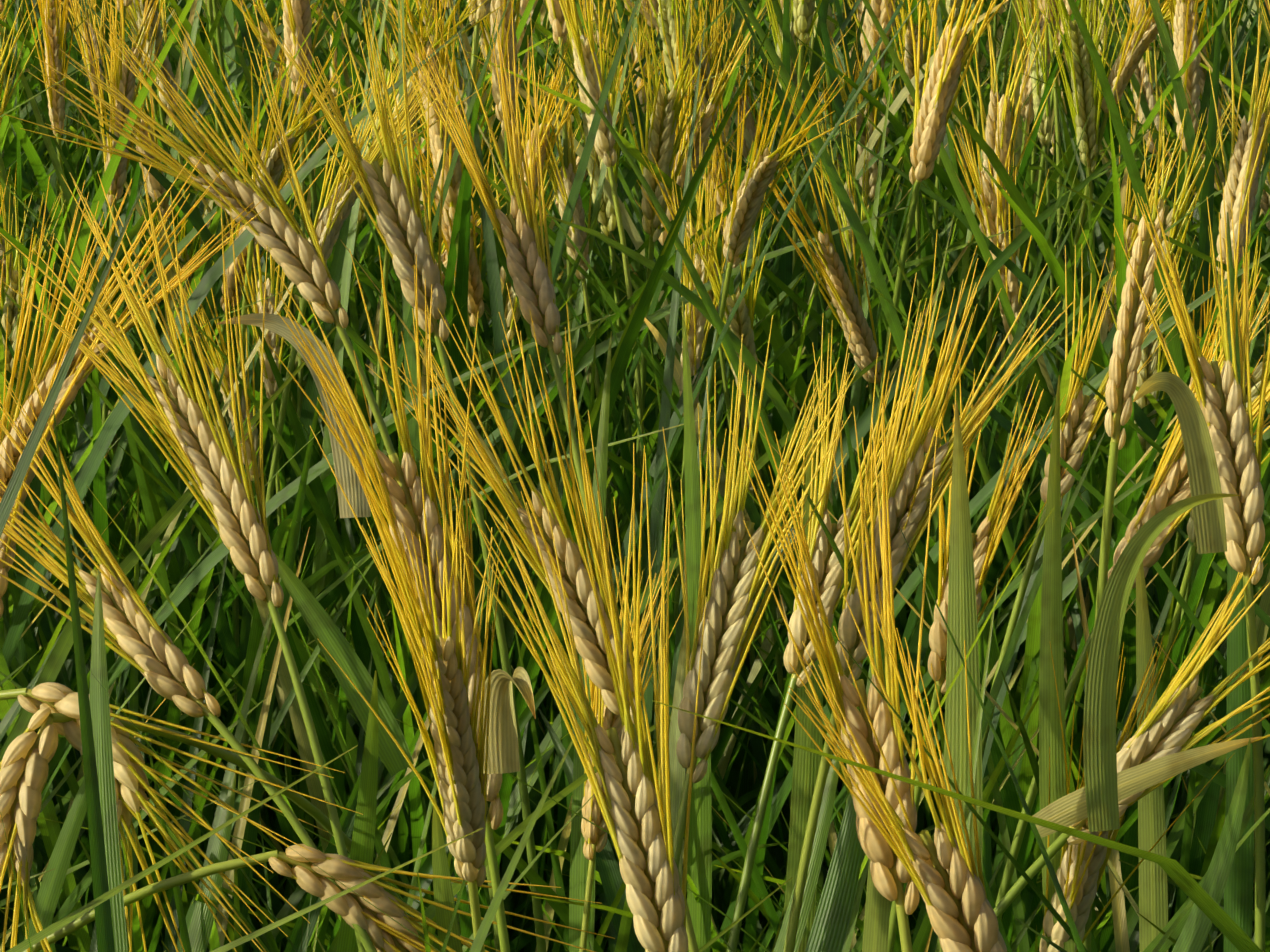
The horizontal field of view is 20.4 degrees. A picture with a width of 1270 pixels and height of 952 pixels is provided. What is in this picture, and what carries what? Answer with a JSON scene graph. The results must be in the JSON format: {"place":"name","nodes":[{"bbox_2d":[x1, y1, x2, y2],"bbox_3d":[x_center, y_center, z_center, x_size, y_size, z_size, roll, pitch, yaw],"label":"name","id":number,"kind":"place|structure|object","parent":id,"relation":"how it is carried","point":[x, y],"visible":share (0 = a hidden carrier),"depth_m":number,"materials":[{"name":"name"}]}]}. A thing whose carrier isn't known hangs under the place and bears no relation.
{"place":"outdoors","nodes":[
{"label":"outdoors","id":0,"kind":"place"},
{"label":"soil","id":1,"kind":"structure","parent":0,"visible":0},
{"bbox_2d":[0,151,265,618],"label":"barley ear","id":2,"kind":"object","parent":1,"relation":"on","point":[82,367],"visible":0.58,"depth_m":1.15},
{"bbox_2d":[0,158,365,951],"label":"barley ear","id":3,"kind":"object","parent":1,"relation":"on","point":[208,454],"visible":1,"depth_m":1.10},
{"bbox_2d":[0,354,376,951],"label":"barley ear","id":4,"kind":"object","parent":1,"relation":"on","point":[138,634],"visible":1,"depth_m":1.09},
{"bbox_2d":[0,707,424,951],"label":"barley ear","id":5,"kind":"object","parent":1,"relation":"on","point":[29,753],"visible":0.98,"depth_m":1.08},
{"bbox_2d":[5,0,500,951],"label":"barley ear","id":6,"kind":"object","parent":1,"relation":"on","point":[297,256],"visible":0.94,"depth_m":1.25},
{"bbox_2d":[23,844,614,951],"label":"barley ear","id":7,"kind":"object","parent":1,"relation":"on","point":[386,933],"visible":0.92,"depth_m":1.07},
{"bbox_2d":[268,246,509,951],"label":"barley ear","id":8,"kind":"object","parent":1,"relation":"on","point":[395,497],"visible":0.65,"depth_m":1.04},
{"bbox_2d":[268,0,546,951],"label":"barley plant","id":9,"kind":"object","parent":1,"relation":"on","point":[392,196],"visible":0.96,"depth_m":1.29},
{"bbox_2d":[399,0,644,951],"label":"barley plant","id":10,"kind":"object","parent":1,"relation":"on","point":[520,238],"visible":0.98,"depth_m":1.31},
{"bbox_2d":[365,283,698,951],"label":"barley ear","id":11,"kind":"object","parent":1,"relation":"on","point":[585,620],"visible":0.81,"depth_m":1.08},
{"bbox_2d":[449,443,706,951],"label":"barley ear","id":12,"kind":"object","parent":1,"relation":"on","point":[636,814],"visible":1,"depth_m":0.91},
{"bbox_2d":[0,0,1269,951],"bbox_3d":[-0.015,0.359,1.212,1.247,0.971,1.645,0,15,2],"label":"barley field","id":13,"kind":"structure","parent":1,"relation":"on","point":[441,678],"depth_m":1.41,"materials":[{"name":"green plant"}]},
{"bbox_2d":[0,682,371,951],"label":"barley ear","id":14,"kind":"object","parent":13,"relation":"attached to","point":[131,781],"visible":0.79,"depth_m":1.08},
{"bbox_2d":[24,212,1269,951],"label":"barley leaves","id":15,"kind":"object","parent":13,"relation":"attached to","point":[1228,876],"visible":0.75,"depth_m":1.12,"materials":[{"name":"green plant"}]},
{"bbox_2d":[663,315,856,868],"bbox_3d":[0.018,0.410,1.116,0.062,0.909,0.190,4,15,14],"label":"barley ear","id":16,"kind":"object","parent":1,"relation":"on","point":[731,603],"visible":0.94,"depth_m":1.07},
{"bbox_2d":[730,397,937,951],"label":"barley ear","id":17,"kind":"object","parent":1,"relation":"on","point":[880,853],"visible":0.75,"depth_m":0.92},
{"bbox_2d":[726,319,966,951],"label":"barley ear","id":18,"kind":"object","parent":1,"relation":"on","point":[828,572],"visible":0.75,"depth_m":1.16},
{"bbox_2d":[784,581,1006,951],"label":"barley ear","id":19,"kind":"object","parent":1,"relation":"on","point":[946,879],"visible":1,"depth_m":0.90},
{"bbox_2d":[655,245,1188,951],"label":"barley ear","id":20,"kind":"object","parent":1,"relation":"on","point":[1079,419],"visible":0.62,"depth_m":1.38},
{"bbox_2d":[783,230,1075,951],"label":"barley ear","id":21,"kind":"object","parent":1,"relation":"on","point":[909,478],"visible":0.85,"depth_m":1.09},
{"bbox_2d":[887,367,1068,951],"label":"barley ear","id":22,"kind":"object","parent":1,"relation":"on","point":[987,536],"visible":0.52,"depth_m":1.22},
{"bbox_2d":[1083,208,1163,951],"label":"barley ear","id":23,"kind":"object","parent":1,"relation":"on","point":[1127,344],"visible":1,"depth_m":1.11},
{"bbox_2d":[993,542,1269,919],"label":"barley ear","id":24,"kind":"object","parent":1,"relation":"on","point":[1177,715],"visible":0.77,"depth_m":1.09},
{"bbox_2d":[995,268,1269,918],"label":"barley ear","id":25,"kind":"object","parent":1,"relation":"on","point":[1169,484],"visible":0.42,"depth_m":1.23},
{"bbox_2d":[1113,177,1269,951],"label":"barley plant","id":26,"kind":"object","parent":1,"relation":"on","point":[1227,417],"visible":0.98,"depth_m":1.10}
]}

